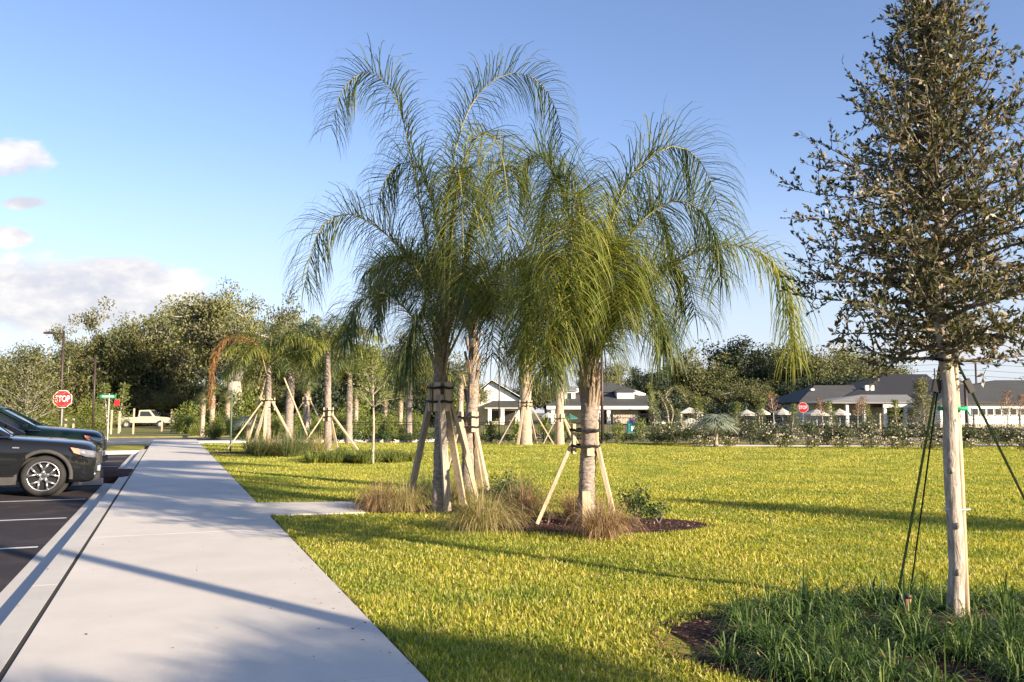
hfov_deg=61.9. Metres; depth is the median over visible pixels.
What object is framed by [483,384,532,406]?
oak tree
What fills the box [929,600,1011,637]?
liriope clump
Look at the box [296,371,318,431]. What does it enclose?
sabal palm
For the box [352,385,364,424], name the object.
sabal palm
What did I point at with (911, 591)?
liriope clump
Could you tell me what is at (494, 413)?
window
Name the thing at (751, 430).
hedge shrub
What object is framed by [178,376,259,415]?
oak tree
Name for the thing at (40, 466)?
parked suv
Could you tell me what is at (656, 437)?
hedge shrub
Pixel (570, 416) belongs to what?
patio umbrella
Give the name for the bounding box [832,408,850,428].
patio umbrella
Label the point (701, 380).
oak tree
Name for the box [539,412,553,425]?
patio umbrella
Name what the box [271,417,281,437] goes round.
understory bush
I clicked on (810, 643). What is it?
liriope clump
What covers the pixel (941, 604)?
liriope clump
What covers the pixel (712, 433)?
hedge shrub
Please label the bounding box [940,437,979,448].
shrub
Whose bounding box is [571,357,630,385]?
oak tree
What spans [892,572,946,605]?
liriope clump
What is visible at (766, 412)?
patio umbrella
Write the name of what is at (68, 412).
understory bush
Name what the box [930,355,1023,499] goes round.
guy strap
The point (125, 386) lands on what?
young tree
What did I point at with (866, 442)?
shrub
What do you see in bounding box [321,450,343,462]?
liriope clump
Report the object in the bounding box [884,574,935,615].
liriope clump
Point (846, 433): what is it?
hedge shrub
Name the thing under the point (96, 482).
island kerb
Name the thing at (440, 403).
timber brace
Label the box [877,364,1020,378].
power line
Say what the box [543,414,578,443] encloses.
timber brace
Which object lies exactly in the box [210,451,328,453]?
mulch bed
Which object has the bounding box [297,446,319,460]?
liriope clump
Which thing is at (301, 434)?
border shrub
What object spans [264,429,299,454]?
muhly tuft
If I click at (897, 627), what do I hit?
liriope clump
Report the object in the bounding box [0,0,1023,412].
sky
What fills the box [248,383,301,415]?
oak tree
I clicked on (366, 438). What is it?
border shrub
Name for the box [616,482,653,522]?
leafy shrub
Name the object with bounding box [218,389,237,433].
sabal palm
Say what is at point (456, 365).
oak tree
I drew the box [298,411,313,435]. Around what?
understory bush
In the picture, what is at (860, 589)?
liriope clump
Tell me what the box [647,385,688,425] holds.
weeping tree
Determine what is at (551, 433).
border shrub
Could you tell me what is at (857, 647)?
liriope clump
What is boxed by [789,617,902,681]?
liriope clump
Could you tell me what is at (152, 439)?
street
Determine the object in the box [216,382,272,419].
understory bush
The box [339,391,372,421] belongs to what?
understory bush
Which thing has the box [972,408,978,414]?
window
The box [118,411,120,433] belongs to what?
wooden stake
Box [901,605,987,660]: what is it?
liriope clump
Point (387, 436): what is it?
border shrub
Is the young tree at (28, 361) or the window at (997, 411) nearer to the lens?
the young tree at (28, 361)
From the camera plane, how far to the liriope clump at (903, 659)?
4.62 m
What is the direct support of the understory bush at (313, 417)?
on the verge at (143, 431)
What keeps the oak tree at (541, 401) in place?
on the verge at (143, 431)
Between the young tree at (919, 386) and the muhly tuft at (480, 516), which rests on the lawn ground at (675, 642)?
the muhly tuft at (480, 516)
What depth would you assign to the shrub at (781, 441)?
34.72 m
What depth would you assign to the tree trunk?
6.06 m
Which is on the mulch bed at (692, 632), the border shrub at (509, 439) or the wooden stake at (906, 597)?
the wooden stake at (906, 597)
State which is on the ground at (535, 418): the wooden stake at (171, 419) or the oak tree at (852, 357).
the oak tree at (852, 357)
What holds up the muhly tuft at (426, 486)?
on the lawn ground at (675, 642)
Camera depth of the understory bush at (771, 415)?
95.41 m
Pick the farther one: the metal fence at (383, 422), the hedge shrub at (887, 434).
the metal fence at (383, 422)
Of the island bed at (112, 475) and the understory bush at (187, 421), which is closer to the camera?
the island bed at (112, 475)
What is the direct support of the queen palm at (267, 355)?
on the mulch bed at (238, 452)
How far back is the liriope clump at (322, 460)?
24.07 m
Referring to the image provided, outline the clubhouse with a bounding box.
[542,383,667,423]
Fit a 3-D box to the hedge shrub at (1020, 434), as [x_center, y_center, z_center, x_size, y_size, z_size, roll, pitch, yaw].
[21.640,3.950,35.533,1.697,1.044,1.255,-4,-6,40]
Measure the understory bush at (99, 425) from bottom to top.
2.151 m
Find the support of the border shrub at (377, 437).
on the ground at (535, 418)
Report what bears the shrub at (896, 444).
on the lawn ground at (675, 642)
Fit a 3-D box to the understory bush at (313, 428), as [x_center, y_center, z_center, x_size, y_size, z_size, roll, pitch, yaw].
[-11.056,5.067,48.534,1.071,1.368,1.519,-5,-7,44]
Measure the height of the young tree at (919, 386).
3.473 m
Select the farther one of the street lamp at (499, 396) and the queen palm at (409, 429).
the street lamp at (499, 396)
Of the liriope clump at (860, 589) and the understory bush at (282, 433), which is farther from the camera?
the understory bush at (282, 433)
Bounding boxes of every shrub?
[283,424,297,436]
[294,430,310,439]
[302,429,316,438]
[313,418,323,439]
[332,432,342,441]
[343,429,363,440]
[359,433,370,441]
[363,416,378,441]
[375,430,385,441]
[378,429,395,441]
[385,422,398,441]
[394,433,409,441]
[404,432,419,442]
[413,418,421,441]
[417,431,434,442]
[428,429,447,439]
[479,432,495,441]
[484,417,499,441]
[484,471,520,505]
[493,431,509,441]
[499,434,517,441]
[509,417,518,442]
[536,415,550,441]
[541,431,554,441]
[564,416,572,441]
[599,433,614,441]
[608,421,624,442]
[615,431,631,441]
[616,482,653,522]
[624,432,641,441]
[632,416,646,441]
[640,422,672,443]
[640,502,669,522]
[659,420,692,443]
[660,420,674,441]
[678,423,706,443]
[688,435,716,446]
[696,424,732,442]
[717,436,738,446]
[719,421,747,443]
[735,419,768,444]
[757,421,784,444]
[768,434,798,447]
[776,422,804,444]
[791,419,824,442]
[800,435,822,447]
[815,421,839,444]
[827,436,851,447]
[834,419,862,445]
[851,420,882,443]
[855,434,883,448]
[872,420,906,445]
[878,436,918,448]
[892,421,919,445]
[913,424,942,444]
[913,437,942,448]
[934,423,963,442]
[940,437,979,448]
[961,421,987,446]
[972,424,1009,446]
[994,421,1023,446]
[1008,437,1023,450]
[1011,426,1023,444]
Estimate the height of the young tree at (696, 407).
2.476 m
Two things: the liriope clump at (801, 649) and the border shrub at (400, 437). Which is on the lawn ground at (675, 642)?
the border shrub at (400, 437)
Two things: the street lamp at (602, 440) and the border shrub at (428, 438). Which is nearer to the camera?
the street lamp at (602, 440)
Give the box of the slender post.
[230,390,232,451]
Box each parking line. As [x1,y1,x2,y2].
[0,499,73,501]
[0,517,66,520]
[0,546,37,548]
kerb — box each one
[0,449,145,671]
[0,478,103,487]
[106,450,139,454]
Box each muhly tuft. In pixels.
[233,427,267,453]
[237,429,283,455]
[252,427,292,454]
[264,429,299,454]
[267,432,309,456]
[275,429,314,455]
[293,429,321,453]
[303,426,333,452]
[343,463,419,512]
[368,469,439,513]
[394,463,456,501]
[421,462,481,501]
[421,464,537,537]
[481,463,556,498]
[487,471,565,518]
[543,481,606,518]
[549,483,652,541]
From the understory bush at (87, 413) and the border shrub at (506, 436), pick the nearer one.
the border shrub at (506, 436)
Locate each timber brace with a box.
[225,377,307,451]
[293,397,319,431]
[306,407,357,449]
[408,382,477,511]
[448,412,489,492]
[498,400,553,444]
[536,422,617,525]
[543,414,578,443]
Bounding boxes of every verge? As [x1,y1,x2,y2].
[90,423,660,437]
[106,444,145,450]
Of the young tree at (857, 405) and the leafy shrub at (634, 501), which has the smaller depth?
the leafy shrub at (634, 501)
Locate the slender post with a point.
(231, 419)
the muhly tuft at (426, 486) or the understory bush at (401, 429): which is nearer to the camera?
the muhly tuft at (426, 486)
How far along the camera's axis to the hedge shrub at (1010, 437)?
35.72 m
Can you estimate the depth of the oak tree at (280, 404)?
85.65 m
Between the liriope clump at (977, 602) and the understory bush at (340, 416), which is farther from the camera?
the understory bush at (340, 416)
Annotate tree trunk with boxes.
[937,348,970,615]
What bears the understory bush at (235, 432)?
on the ground at (535, 418)
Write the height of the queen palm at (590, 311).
5.709 m
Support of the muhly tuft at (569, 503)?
on the lawn ground at (675, 642)
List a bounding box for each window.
[492,411,497,420]
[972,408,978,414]
[987,408,993,414]
[995,408,1001,414]
[1010,408,1016,414]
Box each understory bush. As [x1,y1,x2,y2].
[19,410,46,424]
[37,404,76,424]
[44,403,77,421]
[44,415,69,427]
[66,415,88,426]
[67,420,97,429]
[72,394,109,426]
[87,411,117,429]
[89,375,139,416]
[129,365,171,425]
[167,409,208,433]
[170,400,221,425]
[186,422,199,435]
[200,420,225,439]
[208,411,225,438]
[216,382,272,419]
[222,413,230,434]
[227,411,250,439]
[255,426,263,436]
[257,408,282,424]
[271,385,297,418]
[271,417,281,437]
[278,413,297,437]
[294,408,322,429]
[295,375,346,418]
[295,419,302,436]
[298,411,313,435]
[305,418,323,438]
[333,407,345,430]
[334,421,339,431]
[336,388,346,414]
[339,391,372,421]
[340,410,366,426]
[352,415,365,434]
[352,421,370,434]
[363,359,412,418]
[366,409,398,425]
[367,411,386,434]
[381,406,421,420]
[385,418,397,437]
[390,417,412,437]
[403,394,434,426]
[412,411,423,430]
[413,416,422,432]
[447,365,467,423]
[451,385,467,426]
[654,392,688,423]
[683,401,724,418]
[717,400,754,423]
[748,402,788,426]
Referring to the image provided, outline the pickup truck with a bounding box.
[116,410,173,427]
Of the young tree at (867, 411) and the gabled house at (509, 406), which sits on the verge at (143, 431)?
the gabled house at (509, 406)
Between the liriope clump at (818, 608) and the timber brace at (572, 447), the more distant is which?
the timber brace at (572, 447)
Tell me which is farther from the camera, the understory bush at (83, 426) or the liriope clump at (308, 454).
the understory bush at (83, 426)
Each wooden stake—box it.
[110,410,112,433]
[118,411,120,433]
[132,408,134,433]
[170,409,172,433]
[903,594,911,613]
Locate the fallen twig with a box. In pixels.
[908,622,975,636]
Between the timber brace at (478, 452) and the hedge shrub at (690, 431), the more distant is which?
the hedge shrub at (690, 431)
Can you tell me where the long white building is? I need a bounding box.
[908,384,1023,427]
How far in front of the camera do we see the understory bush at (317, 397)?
80.62 m
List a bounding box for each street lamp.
[43,331,64,426]
[85,358,96,429]
[498,346,507,432]
[599,345,606,443]
[959,382,968,441]
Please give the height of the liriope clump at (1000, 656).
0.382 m
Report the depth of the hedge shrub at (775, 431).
37.57 m
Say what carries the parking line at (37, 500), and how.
on the parking lot
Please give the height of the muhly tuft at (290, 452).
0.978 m
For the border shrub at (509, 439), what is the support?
on the ground at (535, 418)
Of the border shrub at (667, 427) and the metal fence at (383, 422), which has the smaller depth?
the border shrub at (667, 427)
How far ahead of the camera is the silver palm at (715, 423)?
35.82 m
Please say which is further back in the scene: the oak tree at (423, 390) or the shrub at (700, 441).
the oak tree at (423, 390)
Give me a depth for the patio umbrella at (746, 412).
71.18 m
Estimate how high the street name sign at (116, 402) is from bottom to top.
2.588 m
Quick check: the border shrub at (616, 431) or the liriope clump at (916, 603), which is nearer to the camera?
the liriope clump at (916, 603)
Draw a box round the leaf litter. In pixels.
[18,451,408,663]
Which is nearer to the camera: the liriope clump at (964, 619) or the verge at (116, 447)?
the liriope clump at (964, 619)
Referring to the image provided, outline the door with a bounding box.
[505,411,514,424]
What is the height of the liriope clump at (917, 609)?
0.630 m
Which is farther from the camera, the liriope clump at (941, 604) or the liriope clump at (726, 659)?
the liriope clump at (941, 604)
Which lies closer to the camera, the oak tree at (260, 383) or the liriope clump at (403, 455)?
the liriope clump at (403, 455)
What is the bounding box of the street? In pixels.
[107,433,647,440]
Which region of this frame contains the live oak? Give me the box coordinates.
[770,0,1023,616]
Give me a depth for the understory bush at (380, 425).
52.06 m
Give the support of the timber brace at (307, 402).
attached to the sabal palm at (305, 419)
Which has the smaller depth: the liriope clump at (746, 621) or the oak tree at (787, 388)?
the liriope clump at (746, 621)
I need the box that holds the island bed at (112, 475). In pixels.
[102,468,132,481]
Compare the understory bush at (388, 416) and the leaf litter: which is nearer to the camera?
the leaf litter
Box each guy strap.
[893,358,957,616]
[910,355,955,588]
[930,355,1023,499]
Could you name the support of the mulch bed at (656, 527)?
on the lawn ground at (675, 642)
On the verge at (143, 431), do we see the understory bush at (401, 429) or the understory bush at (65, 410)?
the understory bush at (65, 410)
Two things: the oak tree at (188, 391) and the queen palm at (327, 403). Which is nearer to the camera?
the queen palm at (327, 403)
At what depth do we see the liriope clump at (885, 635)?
5.12 m
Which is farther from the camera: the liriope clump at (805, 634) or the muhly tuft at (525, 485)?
the muhly tuft at (525, 485)
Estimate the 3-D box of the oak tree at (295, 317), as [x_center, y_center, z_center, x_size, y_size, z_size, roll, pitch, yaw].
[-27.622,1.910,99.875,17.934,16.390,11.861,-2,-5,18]
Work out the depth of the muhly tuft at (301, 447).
28.05 m
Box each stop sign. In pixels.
[53,390,71,424]
[798,403,807,423]
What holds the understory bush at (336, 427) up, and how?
on the verge at (143, 431)
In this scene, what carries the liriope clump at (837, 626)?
on the mulch bed at (692, 632)
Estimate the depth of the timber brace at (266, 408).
31.14 m
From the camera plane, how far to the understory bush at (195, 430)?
53.47 m
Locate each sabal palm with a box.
[193,392,209,436]
[202,380,224,431]
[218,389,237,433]
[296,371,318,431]
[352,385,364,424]
[377,386,393,417]
[393,389,406,433]
[450,366,467,420]
[501,328,543,444]
[543,349,577,444]
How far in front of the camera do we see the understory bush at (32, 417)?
76.86 m
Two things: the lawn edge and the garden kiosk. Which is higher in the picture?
the garden kiosk
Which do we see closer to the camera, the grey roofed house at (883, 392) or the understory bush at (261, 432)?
the understory bush at (261, 432)
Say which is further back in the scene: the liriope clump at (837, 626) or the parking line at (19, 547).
the parking line at (19, 547)
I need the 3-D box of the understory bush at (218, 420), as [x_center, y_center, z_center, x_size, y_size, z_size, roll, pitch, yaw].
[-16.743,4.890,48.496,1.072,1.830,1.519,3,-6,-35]
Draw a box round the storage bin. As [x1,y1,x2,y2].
[627,418,642,432]
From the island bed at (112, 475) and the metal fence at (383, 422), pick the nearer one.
the island bed at (112, 475)
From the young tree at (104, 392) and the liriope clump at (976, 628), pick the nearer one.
the liriope clump at (976, 628)
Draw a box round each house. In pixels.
[478,379,519,424]
[761,374,932,426]
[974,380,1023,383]
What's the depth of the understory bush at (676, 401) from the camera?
101.49 m
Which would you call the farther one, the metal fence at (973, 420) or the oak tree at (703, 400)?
the oak tree at (703, 400)
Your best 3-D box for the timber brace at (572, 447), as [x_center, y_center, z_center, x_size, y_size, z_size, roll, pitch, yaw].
[0.820,1.718,11.071,1.047,1.330,0.866,0,-5,0]
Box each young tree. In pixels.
[0,339,81,425]
[90,383,122,432]
[109,382,132,431]
[345,344,400,463]
[645,382,662,441]
[672,408,689,439]
[685,396,712,431]
[731,401,743,431]
[747,398,770,429]
[766,392,780,427]
[783,404,802,430]
[813,396,828,430]
[822,400,842,432]
[849,399,864,423]
[856,394,869,420]
[861,404,878,432]
[884,399,906,426]
[904,374,942,430]
[997,391,1015,430]
[1010,395,1023,434]
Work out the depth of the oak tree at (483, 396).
94.27 m
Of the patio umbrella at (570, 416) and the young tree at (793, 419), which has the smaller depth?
the young tree at (793, 419)
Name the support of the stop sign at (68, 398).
on the verge at (116, 447)
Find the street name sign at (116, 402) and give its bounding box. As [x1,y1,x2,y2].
[100,394,119,439]
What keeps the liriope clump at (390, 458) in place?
on the lawn ground at (675, 642)
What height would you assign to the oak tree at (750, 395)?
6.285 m
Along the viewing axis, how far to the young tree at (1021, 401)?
55.75 m
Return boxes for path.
[258,501,364,516]
[692,444,1016,445]
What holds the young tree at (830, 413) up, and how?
on the ground at (535, 418)
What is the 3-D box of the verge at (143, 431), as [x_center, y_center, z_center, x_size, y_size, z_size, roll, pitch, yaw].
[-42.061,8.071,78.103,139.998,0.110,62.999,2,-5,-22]
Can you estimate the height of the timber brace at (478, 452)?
1.438 m
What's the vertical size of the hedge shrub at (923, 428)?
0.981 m
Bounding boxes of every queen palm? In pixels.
[205,320,324,436]
[237,315,334,435]
[271,313,379,450]
[276,33,598,511]
[302,332,387,442]
[342,233,566,490]
[365,339,453,441]
[475,94,824,525]
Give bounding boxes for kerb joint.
[0,443,150,681]
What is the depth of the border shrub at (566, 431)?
41.27 m
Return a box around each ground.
[69,413,1022,448]
[200,442,1023,681]
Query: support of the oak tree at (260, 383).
on the verge at (143, 431)
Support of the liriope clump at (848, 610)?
on the mulch bed at (692, 632)
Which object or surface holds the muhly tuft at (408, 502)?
on the mulch bed at (369, 510)
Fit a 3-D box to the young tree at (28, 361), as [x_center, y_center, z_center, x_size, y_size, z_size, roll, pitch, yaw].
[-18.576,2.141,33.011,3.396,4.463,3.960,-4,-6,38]
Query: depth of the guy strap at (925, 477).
6.36 m
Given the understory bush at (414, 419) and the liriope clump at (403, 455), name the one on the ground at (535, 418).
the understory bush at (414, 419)
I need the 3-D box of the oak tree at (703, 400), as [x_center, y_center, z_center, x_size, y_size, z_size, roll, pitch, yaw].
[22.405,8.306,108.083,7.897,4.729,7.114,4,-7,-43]
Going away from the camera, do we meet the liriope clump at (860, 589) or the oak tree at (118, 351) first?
the liriope clump at (860, 589)
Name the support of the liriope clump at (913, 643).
on the mulch bed at (692, 632)
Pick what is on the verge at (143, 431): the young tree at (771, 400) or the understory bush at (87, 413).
the understory bush at (87, 413)
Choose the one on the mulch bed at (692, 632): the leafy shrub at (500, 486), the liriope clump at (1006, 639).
the liriope clump at (1006, 639)
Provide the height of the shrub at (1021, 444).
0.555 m
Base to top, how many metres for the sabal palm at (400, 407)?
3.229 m
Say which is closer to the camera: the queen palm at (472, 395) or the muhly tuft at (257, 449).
the queen palm at (472, 395)
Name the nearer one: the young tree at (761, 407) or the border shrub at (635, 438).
the border shrub at (635, 438)
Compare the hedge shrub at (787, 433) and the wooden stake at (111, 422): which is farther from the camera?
the wooden stake at (111, 422)
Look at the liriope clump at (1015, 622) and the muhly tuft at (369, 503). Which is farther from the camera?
the muhly tuft at (369, 503)
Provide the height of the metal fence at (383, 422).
1.010 m
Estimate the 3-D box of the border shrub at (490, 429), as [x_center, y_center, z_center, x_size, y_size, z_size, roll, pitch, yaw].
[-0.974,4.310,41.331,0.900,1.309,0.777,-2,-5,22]
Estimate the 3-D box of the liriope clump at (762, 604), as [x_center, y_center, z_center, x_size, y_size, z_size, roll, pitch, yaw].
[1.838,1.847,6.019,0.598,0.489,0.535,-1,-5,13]
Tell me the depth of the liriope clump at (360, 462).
23.71 m
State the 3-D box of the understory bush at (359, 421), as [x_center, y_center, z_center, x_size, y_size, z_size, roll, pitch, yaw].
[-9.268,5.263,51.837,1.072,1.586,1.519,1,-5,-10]
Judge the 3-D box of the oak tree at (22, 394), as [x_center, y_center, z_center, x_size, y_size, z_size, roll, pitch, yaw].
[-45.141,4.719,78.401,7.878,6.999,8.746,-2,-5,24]
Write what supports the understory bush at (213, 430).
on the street
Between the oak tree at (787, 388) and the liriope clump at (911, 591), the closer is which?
the liriope clump at (911, 591)
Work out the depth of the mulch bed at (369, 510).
12.41 m
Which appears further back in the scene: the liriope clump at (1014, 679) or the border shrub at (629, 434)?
the border shrub at (629, 434)
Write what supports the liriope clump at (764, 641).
on the mulch bed at (692, 632)
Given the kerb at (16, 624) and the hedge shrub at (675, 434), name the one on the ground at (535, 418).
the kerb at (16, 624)
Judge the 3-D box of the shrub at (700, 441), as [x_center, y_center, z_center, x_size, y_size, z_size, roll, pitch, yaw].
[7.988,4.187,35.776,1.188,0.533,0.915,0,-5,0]
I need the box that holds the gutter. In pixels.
[0,454,136,624]
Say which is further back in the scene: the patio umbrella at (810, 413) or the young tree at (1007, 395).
the patio umbrella at (810, 413)
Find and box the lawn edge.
[219,463,429,681]
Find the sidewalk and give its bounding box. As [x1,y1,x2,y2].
[1,439,428,681]
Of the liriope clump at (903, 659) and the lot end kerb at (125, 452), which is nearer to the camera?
the liriope clump at (903, 659)
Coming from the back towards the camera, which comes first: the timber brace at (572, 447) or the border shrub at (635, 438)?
the border shrub at (635, 438)
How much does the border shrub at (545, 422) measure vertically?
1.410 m
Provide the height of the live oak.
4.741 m
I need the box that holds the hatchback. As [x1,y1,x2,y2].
[155,413,180,423]
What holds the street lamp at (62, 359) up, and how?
on the street
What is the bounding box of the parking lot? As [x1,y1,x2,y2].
[0,454,130,592]
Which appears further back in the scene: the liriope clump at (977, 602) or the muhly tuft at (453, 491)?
the muhly tuft at (453, 491)
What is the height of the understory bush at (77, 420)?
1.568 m
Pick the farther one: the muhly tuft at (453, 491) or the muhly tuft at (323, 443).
the muhly tuft at (323, 443)
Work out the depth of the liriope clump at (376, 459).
24.03 m
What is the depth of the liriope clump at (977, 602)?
6.14 m
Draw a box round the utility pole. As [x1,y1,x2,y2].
[974,364,976,383]
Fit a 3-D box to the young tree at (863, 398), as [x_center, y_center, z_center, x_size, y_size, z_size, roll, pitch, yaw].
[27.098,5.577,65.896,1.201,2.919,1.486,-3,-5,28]
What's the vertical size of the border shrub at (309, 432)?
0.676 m
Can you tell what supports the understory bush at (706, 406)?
on the ground at (535, 418)
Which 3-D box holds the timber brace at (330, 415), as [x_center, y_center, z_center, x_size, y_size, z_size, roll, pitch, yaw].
[-6.701,3.315,32.202,2.334,1.615,1.232,-1,-5,8]
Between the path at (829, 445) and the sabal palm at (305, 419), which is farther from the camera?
the sabal palm at (305, 419)
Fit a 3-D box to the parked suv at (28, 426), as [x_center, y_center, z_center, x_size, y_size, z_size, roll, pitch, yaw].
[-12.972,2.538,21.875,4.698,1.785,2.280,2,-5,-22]
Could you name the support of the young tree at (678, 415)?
on the ground at (535, 418)
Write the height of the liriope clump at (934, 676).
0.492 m
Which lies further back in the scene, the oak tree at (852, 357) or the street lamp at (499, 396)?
the oak tree at (852, 357)
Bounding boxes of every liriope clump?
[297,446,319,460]
[300,451,325,462]
[312,450,333,462]
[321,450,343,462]
[331,447,350,462]
[333,454,345,462]
[341,455,350,462]
[344,452,364,462]
[347,450,365,463]
[347,454,355,462]
[354,452,370,463]
[356,449,378,463]
[366,451,383,462]
[384,449,403,462]
[387,448,407,462]
[394,450,410,461]
[408,451,423,461]
[686,623,765,675]
[697,576,776,628]
[701,588,789,648]
[722,634,836,681]
[723,613,823,660]
[734,575,817,619]
[734,605,790,636]
[743,588,825,626]
[749,614,849,678]
[750,565,854,618]
[754,633,877,681]
[762,589,836,634]
[770,615,834,643]
[778,623,847,661]
[782,585,853,620]
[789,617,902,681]
[793,609,879,647]
[797,602,873,655]
[803,574,865,609]
[810,589,875,632]
[813,600,885,639]
[825,623,912,673]
[832,656,921,681]
[834,565,923,616]
[834,571,897,611]
[842,621,911,655]
[854,571,978,635]
[856,635,940,681]
[858,601,957,643]
[861,607,968,666]
[867,561,943,611]
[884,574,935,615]
[889,635,993,681]
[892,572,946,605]
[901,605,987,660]
[916,601,1006,668]
[920,584,980,615]
[928,568,991,602]
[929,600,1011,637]
[936,597,1019,653]
[940,587,1000,611]
[960,631,1023,677]
[970,573,1023,609]
[970,603,1023,659]
[972,636,1023,681]
[973,582,1023,633]
[977,579,1023,616]
[984,613,1023,650]
[991,673,1023,681]
[997,599,1023,638]
[1000,574,1023,606]
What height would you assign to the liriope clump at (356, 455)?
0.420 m
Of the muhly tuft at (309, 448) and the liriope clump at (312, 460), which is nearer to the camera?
the liriope clump at (312, 460)
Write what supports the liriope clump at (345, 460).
on the lawn ground at (675, 642)
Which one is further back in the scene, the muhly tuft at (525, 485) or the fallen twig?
the muhly tuft at (525, 485)
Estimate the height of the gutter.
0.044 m
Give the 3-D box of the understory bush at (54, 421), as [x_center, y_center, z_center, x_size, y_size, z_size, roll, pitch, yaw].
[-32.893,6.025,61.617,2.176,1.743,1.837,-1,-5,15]
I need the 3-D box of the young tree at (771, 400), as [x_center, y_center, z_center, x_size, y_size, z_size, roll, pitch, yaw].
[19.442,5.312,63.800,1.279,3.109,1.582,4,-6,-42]
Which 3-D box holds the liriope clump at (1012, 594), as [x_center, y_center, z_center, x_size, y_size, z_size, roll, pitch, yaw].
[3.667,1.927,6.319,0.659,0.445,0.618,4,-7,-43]
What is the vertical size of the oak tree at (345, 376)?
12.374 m
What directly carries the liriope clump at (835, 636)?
on the mulch bed at (692, 632)
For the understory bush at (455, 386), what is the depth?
85.86 m
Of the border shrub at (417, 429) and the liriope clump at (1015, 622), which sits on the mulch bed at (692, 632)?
the liriope clump at (1015, 622)
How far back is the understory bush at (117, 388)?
90.08 m
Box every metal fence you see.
[333,421,580,441]
[599,413,758,440]
[743,415,1023,437]
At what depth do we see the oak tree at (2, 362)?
86.39 m
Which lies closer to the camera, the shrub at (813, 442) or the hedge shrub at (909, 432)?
the shrub at (813, 442)
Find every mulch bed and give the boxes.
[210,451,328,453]
[359,505,497,512]
[466,488,537,494]
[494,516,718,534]
[663,599,1023,681]
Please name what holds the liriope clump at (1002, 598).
on the mulch bed at (692, 632)
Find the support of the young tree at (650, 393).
on the ground at (535, 418)
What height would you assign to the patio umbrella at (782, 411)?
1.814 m
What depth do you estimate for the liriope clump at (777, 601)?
5.76 m
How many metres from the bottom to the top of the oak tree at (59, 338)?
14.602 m
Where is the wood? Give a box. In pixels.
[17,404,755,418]
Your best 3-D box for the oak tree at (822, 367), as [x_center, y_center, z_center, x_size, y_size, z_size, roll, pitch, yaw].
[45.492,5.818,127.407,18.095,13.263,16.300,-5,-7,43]
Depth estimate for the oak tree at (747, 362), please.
146.58 m
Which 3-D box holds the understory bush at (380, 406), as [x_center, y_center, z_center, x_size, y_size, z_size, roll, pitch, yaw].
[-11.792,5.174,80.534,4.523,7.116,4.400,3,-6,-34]
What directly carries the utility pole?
on the ground at (535, 418)
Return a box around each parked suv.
[0,406,107,461]
[0,420,103,496]
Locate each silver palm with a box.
[228,416,263,438]
[691,414,738,446]
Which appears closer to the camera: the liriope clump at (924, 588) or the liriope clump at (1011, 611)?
the liriope clump at (1011, 611)
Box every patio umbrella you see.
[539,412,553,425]
[565,414,577,418]
[737,409,755,421]
[756,409,770,428]
[774,408,790,428]
[804,409,828,429]
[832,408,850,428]
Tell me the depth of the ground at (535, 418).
54.51 m
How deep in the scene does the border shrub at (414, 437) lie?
40.83 m
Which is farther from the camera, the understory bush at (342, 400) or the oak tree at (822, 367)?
the oak tree at (822, 367)
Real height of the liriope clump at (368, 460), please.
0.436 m
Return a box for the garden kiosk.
[676,407,702,428]
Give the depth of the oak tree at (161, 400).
91.11 m
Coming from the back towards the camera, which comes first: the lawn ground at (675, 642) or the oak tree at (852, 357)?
the oak tree at (852, 357)
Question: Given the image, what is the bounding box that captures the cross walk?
[107,439,448,445]
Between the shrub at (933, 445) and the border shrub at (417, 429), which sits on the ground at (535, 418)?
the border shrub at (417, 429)
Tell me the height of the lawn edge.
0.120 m
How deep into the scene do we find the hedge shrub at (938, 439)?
36.27 m
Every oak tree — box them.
[0,347,10,382]
[0,354,64,414]
[3,314,113,418]
[37,296,168,411]
[48,368,163,414]
[56,363,137,414]
[110,300,222,412]
[122,379,181,425]
[126,380,215,416]
[153,276,307,416]
[163,377,216,416]
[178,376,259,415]
[241,290,343,392]
[241,375,280,404]
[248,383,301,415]
[260,364,343,417]
[293,320,399,414]
[332,331,433,394]
[346,389,416,416]
[391,364,433,416]
[423,344,492,384]
[453,375,495,406]
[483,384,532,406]
[515,372,576,420]
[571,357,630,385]
[624,365,679,398]
[656,346,755,402]
[659,388,715,415]
[692,334,816,421]
[707,377,779,418]
[753,338,874,393]
[759,372,873,396]
[817,343,917,378]
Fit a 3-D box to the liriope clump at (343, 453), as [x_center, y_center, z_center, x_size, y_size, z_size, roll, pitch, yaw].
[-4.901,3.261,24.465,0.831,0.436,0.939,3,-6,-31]
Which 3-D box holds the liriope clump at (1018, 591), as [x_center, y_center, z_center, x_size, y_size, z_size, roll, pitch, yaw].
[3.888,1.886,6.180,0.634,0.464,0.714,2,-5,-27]
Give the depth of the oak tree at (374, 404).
84.95 m
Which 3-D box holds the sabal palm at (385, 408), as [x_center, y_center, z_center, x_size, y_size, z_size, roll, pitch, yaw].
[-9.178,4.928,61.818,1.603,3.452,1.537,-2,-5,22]
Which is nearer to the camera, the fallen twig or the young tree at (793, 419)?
the fallen twig
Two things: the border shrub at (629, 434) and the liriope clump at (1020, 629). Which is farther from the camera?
the border shrub at (629, 434)
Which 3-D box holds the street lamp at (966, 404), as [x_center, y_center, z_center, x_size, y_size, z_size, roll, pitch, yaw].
[22.090,3.492,41.855,0.746,3.048,0.342,0,-5,0]
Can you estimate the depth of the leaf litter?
6.65 m

